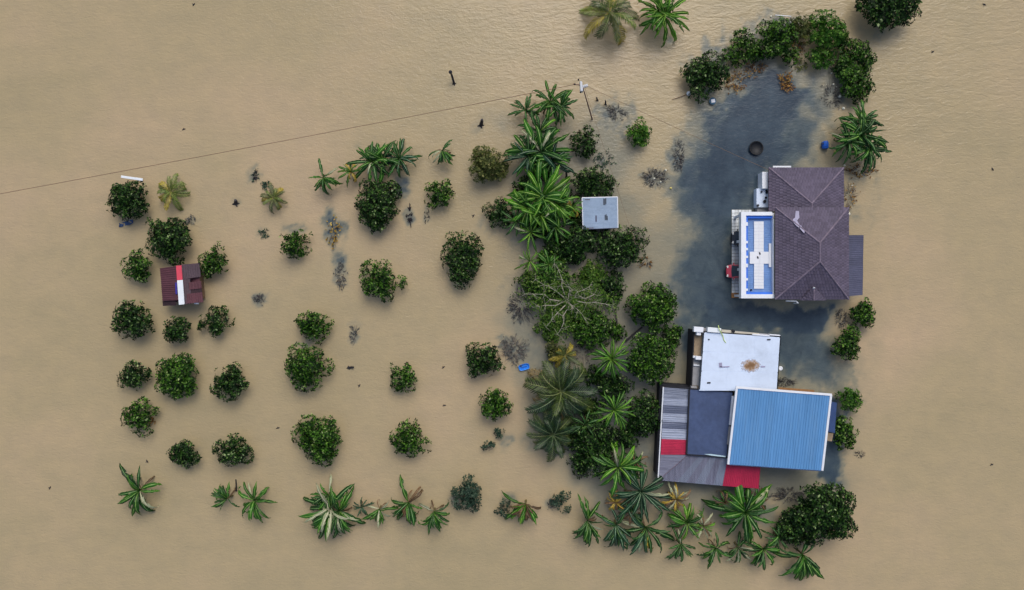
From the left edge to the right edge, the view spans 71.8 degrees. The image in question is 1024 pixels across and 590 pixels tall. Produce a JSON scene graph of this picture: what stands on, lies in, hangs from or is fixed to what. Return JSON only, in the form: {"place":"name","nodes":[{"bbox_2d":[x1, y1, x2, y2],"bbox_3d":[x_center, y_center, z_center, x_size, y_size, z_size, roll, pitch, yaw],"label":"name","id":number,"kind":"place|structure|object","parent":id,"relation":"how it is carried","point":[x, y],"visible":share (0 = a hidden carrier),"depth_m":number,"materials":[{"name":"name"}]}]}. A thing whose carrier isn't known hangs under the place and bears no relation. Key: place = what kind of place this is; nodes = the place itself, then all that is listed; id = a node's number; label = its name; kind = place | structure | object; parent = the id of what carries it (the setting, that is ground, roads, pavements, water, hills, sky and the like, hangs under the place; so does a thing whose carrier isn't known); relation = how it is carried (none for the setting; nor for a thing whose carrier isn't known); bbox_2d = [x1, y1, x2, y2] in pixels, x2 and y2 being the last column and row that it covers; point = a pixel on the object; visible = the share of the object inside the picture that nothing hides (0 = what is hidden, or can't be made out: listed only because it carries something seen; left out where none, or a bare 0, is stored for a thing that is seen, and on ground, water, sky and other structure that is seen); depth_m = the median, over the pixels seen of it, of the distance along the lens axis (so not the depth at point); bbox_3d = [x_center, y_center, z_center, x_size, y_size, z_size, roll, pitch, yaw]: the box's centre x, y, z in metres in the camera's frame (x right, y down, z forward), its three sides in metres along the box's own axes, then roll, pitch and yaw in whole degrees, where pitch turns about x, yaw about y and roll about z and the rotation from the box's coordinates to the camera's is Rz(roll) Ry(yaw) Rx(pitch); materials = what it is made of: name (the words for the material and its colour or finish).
{"place":"outdoors","nodes":[
{"label":"outdoors","id":0,"kind":"place"},
{"bbox_2d":[0,0,1023,589],"bbox_3d":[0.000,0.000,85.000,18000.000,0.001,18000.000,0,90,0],"label":"water","id":1,"kind":"structure","parent":0,"point":[108,88],"depth_m":85.00,"materials":[{"name":"beige liquid"}]},
{"bbox_2d":[497,333,529,367],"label":"bare shrub","id":2,"kind":"object","parent":1,"relation":"on","point":[510,345],"visible":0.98,"depth_m":84.83,"materials":[{"name":"grey plant"}]},
{"bbox_2d":[582,196,617,229],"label":"metal shed","id":3,"kind":"structure","parent":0,"point":[599,212],"depth_m":82.58,"materials":[{"name":"white metal"}]},
{"bbox_2d":[653,325,836,488],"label":"metal roofed house","id":4,"kind":"structure","parent":0,"point":[740,408],"depth_m":81.68,"materials":[{"name":"blue metal"}]},
{"bbox_2d":[731,166,863,303],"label":"tiled house","id":5,"kind":"structure","parent":0,"point":[796,240],"depth_m":81.65,"materials":[{"name":"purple tile"}]},
{"label":"ground","id":6,"kind":"structure","parent":0,"visible":0},
{"bbox_2d":[105,180,149,221],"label":"fruit tree","id":7,"kind":"object","parent":6,"relation":"on","point":[123,199],"visible":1,"depth_m":82.90,"materials":[{"name":"green plant"}]},
{"bbox_2d":[110,300,155,340],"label":"fruit tree","id":8,"kind":"object","parent":6,"relation":"on","point":[131,321],"visible":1,"depth_m":83.01,"materials":[{"name":"green plant"}]},
{"bbox_2d":[117,359,152,390],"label":"fruit tree","id":9,"kind":"object","parent":6,"relation":"on","point":[129,375],"visible":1,"depth_m":83.42,"materials":[{"name":"green plant"}]},
{"bbox_2d":[119,248,152,282],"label":"fruit tree","id":10,"kind":"object","parent":6,"relation":"on","point":[137,272],"visible":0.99,"depth_m":83.18,"materials":[{"name":"green plant"}]},
{"bbox_2d":[118,463,161,515],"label":"banana plant","id":11,"kind":"object","parent":6,"relation":"on","point":[137,497],"visible":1,"depth_m":83.07,"materials":[{"name":"green plant"}]},
{"bbox_2d":[120,395,159,437],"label":"fruit tree","id":12,"kind":"object","parent":6,"relation":"on","point":[134,408],"visible":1,"depth_m":83.46,"materials":[{"name":"green plant"}]},
{"bbox_2d":[145,217,192,265],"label":"fruit tree","id":13,"kind":"object","parent":6,"relation":"on","point":[168,234],"visible":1,"depth_m":82.88,"materials":[{"name":"green plant"}]},
{"bbox_2d":[157,173,189,210],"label":"palm tree","id":14,"kind":"object","parent":6,"relation":"on","point":[165,188],"visible":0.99,"depth_m":83.64,"materials":[{"name":"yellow plant"}]},
{"bbox_2d":[154,352,198,399],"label":"fruit tree","id":15,"kind":"object","parent":6,"relation":"on","point":[177,375],"visible":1,"depth_m":82.92,"materials":[{"name":"green plant"}]},
{"bbox_2d":[162,316,191,343],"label":"fruit tree","id":16,"kind":"object","parent":6,"relation":"on","point":[174,332],"visible":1,"depth_m":83.19,"materials":[{"name":"green plant"}]},
{"bbox_2d":[160,263,204,305],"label":"red hut","id":17,"kind":"object","parent":6,"relation":"on","point":[182,284],"visible":1,"depth_m":82.74,"materials":[{"name":"metal"}]},
{"bbox_2d":[166,439,201,468],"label":"fruit tree","id":18,"kind":"object","parent":6,"relation":"on","point":[183,452],"visible":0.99,"depth_m":83.39,"materials":[{"name":"green plant"}]},
{"bbox_2d":[197,241,228,278],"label":"fruit tree","id":19,"kind":"object","parent":6,"relation":"on","point":[212,266],"visible":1,"depth_m":83.29,"materials":[{"name":"green plant"}]},
{"bbox_2d":[196,305,234,337],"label":"fruit tree","id":20,"kind":"object","parent":6,"relation":"on","point":[215,319],"visible":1,"depth_m":83.57,"materials":[{"name":"green plant"}]},
{"bbox_2d":[211,481,239,509],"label":"banana plant","id":21,"kind":"object","parent":6,"relation":"on","point":[221,493],"visible":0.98,"depth_m":83.18,"materials":[{"name":"green plant"}]},
{"bbox_2d":[209,361,249,402],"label":"fruit tree","id":22,"kind":"object","parent":6,"relation":"on","point":[227,381],"visible":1,"depth_m":83.21,"materials":[{"name":"green plant"}]},
{"bbox_2d":[212,433,254,466],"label":"fruit tree","id":23,"kind":"object","parent":6,"relation":"on","point":[232,452],"visible":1,"depth_m":83.15,"materials":[{"name":"green plant"}]},
{"bbox_2d":[238,482,277,522],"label":"banana plant","id":24,"kind":"object","parent":6,"relation":"on","point":[254,508],"visible":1,"depth_m":83.11,"materials":[{"name":"green plant"}]},
{"bbox_2d":[260,182,287,213],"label":"palm tree","id":25,"kind":"object","parent":6,"relation":"on","point":[268,196],"visible":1,"depth_m":83.98,"materials":[{"name":"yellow plant"}]},
{"bbox_2d":[278,229,312,259],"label":"fruit tree","id":26,"kind":"object","parent":6,"relation":"on","point":[292,246],"visible":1,"depth_m":83.36,"materials":[{"name":"green plant"}]},
{"bbox_2d":[284,341,334,392],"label":"fruit tree","id":27,"kind":"object","parent":6,"relation":"on","point":[308,365],"visible":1,"depth_m":82.99,"materials":[{"name":"green plant"}]},
{"bbox_2d":[293,309,334,344],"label":"fruit tree","id":28,"kind":"object","parent":6,"relation":"on","point":[311,327],"visible":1,"depth_m":83.31,"materials":[{"name":"green plant"}]},
{"bbox_2d":[290,413,342,467],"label":"fruit tree","id":29,"kind":"object","parent":6,"relation":"on","point":[321,439],"visible":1,"depth_m":82.71,"materials":[{"name":"green plant"}]},
{"bbox_2d":[309,158,342,194],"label":"banana plant","id":30,"kind":"object","parent":6,"relation":"on","point":[323,181],"visible":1,"depth_m":83.27,"materials":[{"name":"green plant"}]},
{"bbox_2d":[299,473,365,540],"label":"banana plant","id":31,"kind":"object","parent":6,"relation":"on","point":[326,519],"visible":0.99,"depth_m":82.95,"materials":[{"name":"green plant"}]},
{"bbox_2d":[346,140,402,183],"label":"banana plant","id":32,"kind":"object","parent":6,"relation":"on","point":[373,156],"visible":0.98,"depth_m":82.95,"materials":[{"name":"green plant"}]},
{"bbox_2d":[354,178,402,234],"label":"fruit tree","id":33,"kind":"object","parent":6,"relation":"on","point":[375,215],"visible":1,"depth_m":82.89,"materials":[{"name":"green plant"}]},
{"bbox_2d":[358,258,407,302],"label":"fruit tree","id":34,"kind":"object","parent":6,"relation":"on","point":[381,281],"visible":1,"depth_m":83.14,"materials":[{"name":"green plant"}]},
{"bbox_2d":[382,138,421,178],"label":"banana plant","id":35,"kind":"object","parent":6,"relation":"on","point":[397,155],"visible":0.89,"depth_m":83.14,"materials":[{"name":"green plant"}]},
{"bbox_2d":[390,362,418,392],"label":"fruit tree","id":36,"kind":"object","parent":6,"relation":"on","point":[408,378],"visible":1,"depth_m":83.44,"materials":[{"name":"green plant"}]},
{"bbox_2d":[391,474,423,525],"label":"banana plant","id":37,"kind":"object","parent":6,"relation":"on","point":[408,511],"visible":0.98,"depth_m":83.16,"materials":[{"name":"green plant"}]},
{"bbox_2d":[389,417,431,457],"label":"fruit tree","id":38,"kind":"object","parent":6,"relation":"on","point":[406,441],"visible":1,"depth_m":83.26,"materials":[{"name":"green plant"}]},
{"bbox_2d":[418,500,449,534],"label":"banana plant","id":39,"kind":"object","parent":6,"relation":"on","point":[432,519],"visible":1,"depth_m":83.25,"materials":[{"name":"green plant"}]},
{"bbox_2d":[424,178,455,210],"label":"fruit tree","id":40,"kind":"object","parent":6,"relation":"on","point":[441,196],"visible":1,"depth_m":83.50,"materials":[{"name":"green plant"}]},
{"bbox_2d":[440,229,484,289],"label":"fruit tree","id":41,"kind":"object","parent":6,"relation":"on","point":[463,260],"visible":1,"depth_m":82.87,"materials":[{"name":"green plant"}]},
{"bbox_2d":[450,474,481,512],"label":"fruit tree","id":42,"kind":"object","parent":6,"relation":"on","point":[466,491],"visible":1,"depth_m":83.35,"materials":[{"name":"green plant"}]},
{"bbox_2d":[465,342,505,377],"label":"fruit tree","id":43,"kind":"object","parent":6,"relation":"on","point":[485,361],"visible":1,"depth_m":83.14,"materials":[{"name":"green plant"}]},
{"bbox_2d":[468,145,511,183],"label":"fruit tree","id":44,"kind":"object","parent":6,"relation":"on","point":[485,164],"visible":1,"depth_m":82.94,"materials":[{"name":"green plant"}]},
{"bbox_2d":[478,387,513,421],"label":"fruit tree","id":45,"kind":"object","parent":6,"relation":"on","point":[493,407],"visible":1,"depth_m":82.97,"materials":[{"name":"green plant"}]},
{"bbox_2d":[481,196,513,228],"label":"fruit tree","id":46,"kind":"object","parent":6,"relation":"on","point":[498,216],"visible":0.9,"depth_m":83.61,"materials":[{"name":"green plant"}]},
{"bbox_2d":[502,491,540,523],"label":"banana plant","id":47,"kind":"object","parent":6,"relation":"on","point":[522,510],"visible":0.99,"depth_m":83.25,"materials":[{"name":"green plant"}]},
{"bbox_2d":[502,118,575,182],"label":"banana plant","id":48,"kind":"object","parent":6,"relation":"on","point":[544,164],"visible":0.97,"depth_m":81.77,"materials":[{"name":"green plant"}]},
{"bbox_2d":[518,111,559,150],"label":"banana plant","id":49,"kind":"object","parent":6,"relation":"on","point":[544,125],"visible":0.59,"depth_m":82.26,"materials":[{"name":"green plant"}]},
{"bbox_2d":[503,164,579,236],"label":"banana plant","id":50,"kind":"object","parent":6,"relation":"on","point":[548,202],"visible":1,"depth_m":81.61,"materials":[{"name":"green plant"}]},
{"bbox_2d":[526,405,576,461],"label":"palm tree","id":51,"kind":"object","parent":6,"relation":"on","point":[554,444],"visible":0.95,"depth_m":82.13,"materials":[{"name":"green plant"}]},
{"bbox_2d":[529,258,574,308],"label":"fruit tree","id":52,"kind":"object","parent":6,"relation":"on","point":[546,278],"visible":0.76,"depth_m":82.93,"materials":[{"name":"green plant"}]},
{"bbox_2d":[529,80,577,124],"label":"banana plant","id":53,"kind":"object","parent":6,"relation":"on","point":[560,108],"visible":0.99,"depth_m":82.48,"materials":[{"name":"green plant"}]},
{"bbox_2d":[523,359,597,430],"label":"palm tree","id":54,"kind":"object","parent":6,"relation":"on","point":[560,399],"visible":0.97,"depth_m":81.69,"materials":[{"name":"green plant"}]},
{"bbox_2d":[510,249,622,342],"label":"dying tree","id":55,"kind":"object","parent":6,"relation":"on","point":[570,304],"visible":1,"depth_m":82.55,"materials":[{"name":"green plant"}]},
{"bbox_2d":[542,222,602,265],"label":"fruit tree","id":56,"kind":"object","parent":6,"relation":"on","point":[570,245],"visible":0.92,"depth_m":83.05,"materials":[{"name":"green plant"}]},
{"bbox_2d":[573,79,592,119],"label":"utility pole","id":57,"kind":"object","parent":6,"relation":"on","point":[582,87],"visible":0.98,"depth_m":78.40,"materials":[{"name":"metal"}]},
{"bbox_2d":[0,85,570,193],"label":"power line","id":58,"kind":"object","parent":57,"relation":"attached to","point":[286,140],"visible":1,"depth_m":79.07,"materials":[{"name":"brown metal"}]},
{"bbox_2d":[569,124,599,159],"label":"fruit tree","id":59,"kind":"object","parent":6,"relation":"on","point":[586,142],"visible":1,"depth_m":83.46,"materials":[{"name":"green plant"}]},
{"bbox_2d":[572,494,603,546],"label":"banana plant","id":60,"kind":"object","parent":6,"relation":"on","point":[586,529],"visible":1,"depth_m":82.91,"materials":[{"name":"green plant"}]},
{"bbox_2d":[574,258,607,292],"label":"undergrowth bush","id":61,"kind":"object","parent":6,"relation":"on","point":[588,270],"visible":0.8,"depth_m":83.79,"materials":[{"name":"green plant"}]},
{"bbox_2d":[567,305,618,349],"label":"fruit tree","id":62,"kind":"object","parent":6,"relation":"on","point":[597,334],"visible":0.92,"depth_m":83.17,"materials":[{"name":"green plant"}]},
{"bbox_2d":[567,410,619,478],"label":"fruit tree","id":63,"kind":"object","parent":6,"relation":"on","point":[598,443],"visible":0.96,"depth_m":82.58,"materials":[{"name":"green plant"}]},
{"bbox_2d":[568,165,619,198],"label":"fruit tree","id":64,"kind":"object","parent":6,"relation":"on","point":[593,184],"visible":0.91,"depth_m":83.31,"materials":[{"name":"green plant"}]},
{"bbox_2d":[586,337,629,381],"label":"banana plant","id":65,"kind":"object","parent":6,"relation":"on","point":[608,358],"visible":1,"depth_m":82.21,"materials":[{"name":"green plant"}]},
{"bbox_2d":[578,0,638,44],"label":"palm tree","id":66,"kind":"object","parent":6,"relation":"on","point":[609,16],"visible":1,"depth_m":82.02,"materials":[{"name":"green plant"}]},
{"bbox_2d":[588,389,635,429],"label":"banana plant","id":67,"kind":"object","parent":6,"relation":"on","point":[618,412],"visible":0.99,"depth_m":82.18,"materials":[{"name":"green plant"}]},
{"bbox_2d":[598,269,627,306],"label":"fruit tree","id":68,"kind":"object","parent":6,"relation":"on","point":[611,286],"visible":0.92,"depth_m":83.39,"materials":[{"name":"green plant"}]},
{"bbox_2d":[595,506,631,550],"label":"banana plant","id":69,"kind":"object","parent":6,"relation":"on","point":[618,537],"visible":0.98,"depth_m":82.90,"materials":[{"name":"green plant"}]},
{"bbox_2d":[596,370,634,403],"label":"fruit tree","id":70,"kind":"object","parent":6,"relation":"on","point":[613,387],"visible":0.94,"depth_m":83.35,"materials":[{"name":"green plant"}]},
{"bbox_2d":[590,441,644,496],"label":"banana plant","id":71,"kind":"object","parent":6,"relation":"on","point":[626,463],"visible":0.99,"depth_m":82.03,"materials":[{"name":"green plant"}]},
{"bbox_2d":[594,224,649,272],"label":"fruit tree","id":72,"kind":"object","parent":6,"relation":"on","point":[624,246],"visible":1,"depth_m":82.83,"materials":[{"name":"green plant"}]},
{"bbox_2d":[614,420,639,448],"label":"undergrowth bush","id":73,"kind":"object","parent":6,"relation":"on","point":[626,436],"visible":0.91,"depth_m":83.87,"materials":[{"name":"green plant"}]},
{"bbox_2d":[626,116,651,147],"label":"fruit tree","id":74,"kind":"object","parent":6,"relation":"on","point":[640,134],"visible":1,"depth_m":83.65,"materials":[{"name":"green plant"}]},
{"bbox_2d":[608,466,671,522],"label":"banana plant","id":75,"kind":"object","parent":6,"relation":"on","point":[640,494],"visible":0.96,"depth_m":82.18,"materials":[{"name":"green plant"}]},
{"bbox_2d":[624,388,660,437],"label":"fruit tree","id":76,"kind":"object","parent":6,"relation":"on","point":[645,414],"visible":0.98,"depth_m":83.00,"materials":[{"name":"green plant"}]},
{"bbox_2d":[621,503,674,554],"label":"banana plant","id":77,"kind":"object","parent":6,"relation":"on","point":[641,539],"visible":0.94,"depth_m":83.01,"materials":[{"name":"green plant"}]},
{"bbox_2d":[623,280,678,337],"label":"fruit tree","id":78,"kind":"object","parent":6,"relation":"on","point":[654,308],"visible":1,"depth_m":82.47,"materials":[{"name":"green plant"}]},
{"bbox_2d":[626,332,677,386],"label":"fruit tree","id":79,"kind":"object","parent":6,"relation":"on","point":[651,355],"visible":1,"depth_m":82.27,"materials":[{"name":"green plant"}]},
{"bbox_2d":[638,0,689,47],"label":"banana plant","id":80,"kind":"object","parent":6,"relation":"on","point":[667,7],"visible":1,"depth_m":82.30,"materials":[{"name":"green plant"}]},
{"bbox_2d":[659,481,690,510],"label":"banana plant","id":81,"kind":"object","parent":6,"relation":"on","point":[676,500],"visible":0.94,"depth_m":83.28,"materials":[{"name":"yellow plant"}]},
{"bbox_2d":[666,523,695,561],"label":"banana plant","id":82,"kind":"object","parent":6,"relation":"on","point":[678,551],"visible":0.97,"depth_m":83.16,"materials":[{"name":"green plant"}]},
{"bbox_2d":[667,503,703,539],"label":"banana plant","id":83,"kind":"object","parent":6,"relation":"on","point":[689,520],"visible":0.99,"depth_m":83.19,"materials":[{"name":"green plant"}]},
{"bbox_2d":[679,49,730,103],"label":"hedge bush","id":84,"kind":"object","parent":6,"relation":"on","point":[707,72],"visible":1,"depth_m":83.00,"materials":[{"name":"green plant"}]},
{"bbox_2d":[696,532,731,568],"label":"banana plant","id":85,"kind":"object","parent":6,"relation":"on","point":[712,552],"visible":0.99,"depth_m":83.34,"materials":[{"name":"green plant"}]},
{"bbox_2d":[721,43,748,68],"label":"hedge bush","id":86,"kind":"object","parent":6,"relation":"on","point":[734,58],"visible":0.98,"depth_m":83.53,"materials":[{"name":"green plant"}]},
{"bbox_2d":[701,484,777,544],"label":"banana plant","id":87,"kind":"object","parent":6,"relation":"on","point":[737,510],"visible":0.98,"depth_m":82.35,"materials":[{"name":"green plant"}]},
{"bbox_2d":[729,27,754,59],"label":"hedge bush","id":88,"kind":"object","parent":6,"relation":"on","point":[743,41],"visible":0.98,"depth_m":83.60,"materials":[{"name":"green plant"}]},
{"bbox_2d":[740,535,779,569],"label":"banana plant","id":89,"kind":"object","parent":6,"relation":"on","point":[759,554],"visible":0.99,"depth_m":83.07,"materials":[{"name":"green plant"}]},
{"bbox_2d":[754,15,798,59],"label":"hedge bush","id":90,"kind":"object","parent":6,"relation":"on","point":[776,32],"visible":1,"depth_m":82.83,"materials":[{"name":"green plant"}]},
{"bbox_2d":[774,504,805,548],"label":"fruit tree","id":91,"kind":"object","parent":6,"relation":"on","point":[788,528],"visible":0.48,"depth_m":83.05,"materials":[{"name":"green plant"}]},
{"bbox_2d":[773,533,823,580],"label":"banana plant","id":92,"kind":"object","parent":6,"relation":"on","point":[802,567],"visible":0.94,"depth_m":82.81,"materials":[{"name":"green plant"}]},
{"bbox_2d":[788,12,812,45],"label":"hedge bush","id":93,"kind":"object","parent":6,"relation":"on","point":[802,30],"visible":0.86,"depth_m":83.49,"materials":[{"name":"green plant"}]},
{"bbox_2d":[804,46,836,69],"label":"hedge bush","id":94,"kind":"object","parent":6,"relation":"on","point":[820,58],"visible":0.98,"depth_m":83.56,"materials":[{"name":"green plant"}]},
{"bbox_2d":[787,481,858,546],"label":"fruit tree","id":95,"kind":"object","parent":6,"relation":"on","point":[825,517],"visible":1,"depth_m":81.37,"materials":[{"name":"green plant"}]},
{"bbox_2d":[808,8,848,49],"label":"hedge bush","id":96,"kind":"object","parent":6,"relation":"on","point":[833,35],"visible":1,"depth_m":82.69,"materials":[{"name":"green plant"}]},
{"bbox_2d":[830,324,861,360],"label":"fruit tree","id":97,"kind":"object","parent":6,"relation":"on","point":[848,342],"visible":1,"depth_m":83.33,"materials":[{"name":"green plant"}]},
{"bbox_2d":[833,415,859,450],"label":"fruit tree","id":98,"kind":"object","parent":6,"relation":"on","point":[842,428],"visible":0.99,"depth_m":83.56,"materials":[{"name":"green plant"}]},
{"bbox_2d":[834,387,862,413],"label":"fruit tree","id":99,"kind":"object","parent":6,"relation":"on","point":[851,395],"visible":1,"depth_m":83.71,"materials":[{"name":"green plant"}]},
{"bbox_2d":[839,65,875,104],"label":"hedge bush","id":100,"kind":"object","parent":6,"relation":"on","point":[857,88],"visible":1,"depth_m":83.33,"materials":[{"name":"green plant"}]},
{"bbox_2d":[837,38,877,74],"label":"hedge bush","id":101,"kind":"object","parent":6,"relation":"on","point":[852,54],"visible":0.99,"depth_m":83.26,"materials":[{"name":"green plant"}]},
{"bbox_2d":[829,99,891,174],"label":"banana plant","id":102,"kind":"object","parent":6,"relation":"on","point":[861,125],"visible":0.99,"depth_m":82.15,"materials":[{"name":"green plant"}]},
{"bbox_2d":[848,297,875,328],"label":"fruit tree","id":103,"kind":"object","parent":6,"relation":"on","point":[864,315],"visible":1,"depth_m":83.45,"materials":[{"name":"green plant"}]},
{"bbox_2d":[855,0,922,32],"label":"fruit tree","id":104,"kind":"object","parent":6,"relation":"on","point":[885,12],"visible":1,"depth_m":82.04,"materials":[{"name":"green plant"}]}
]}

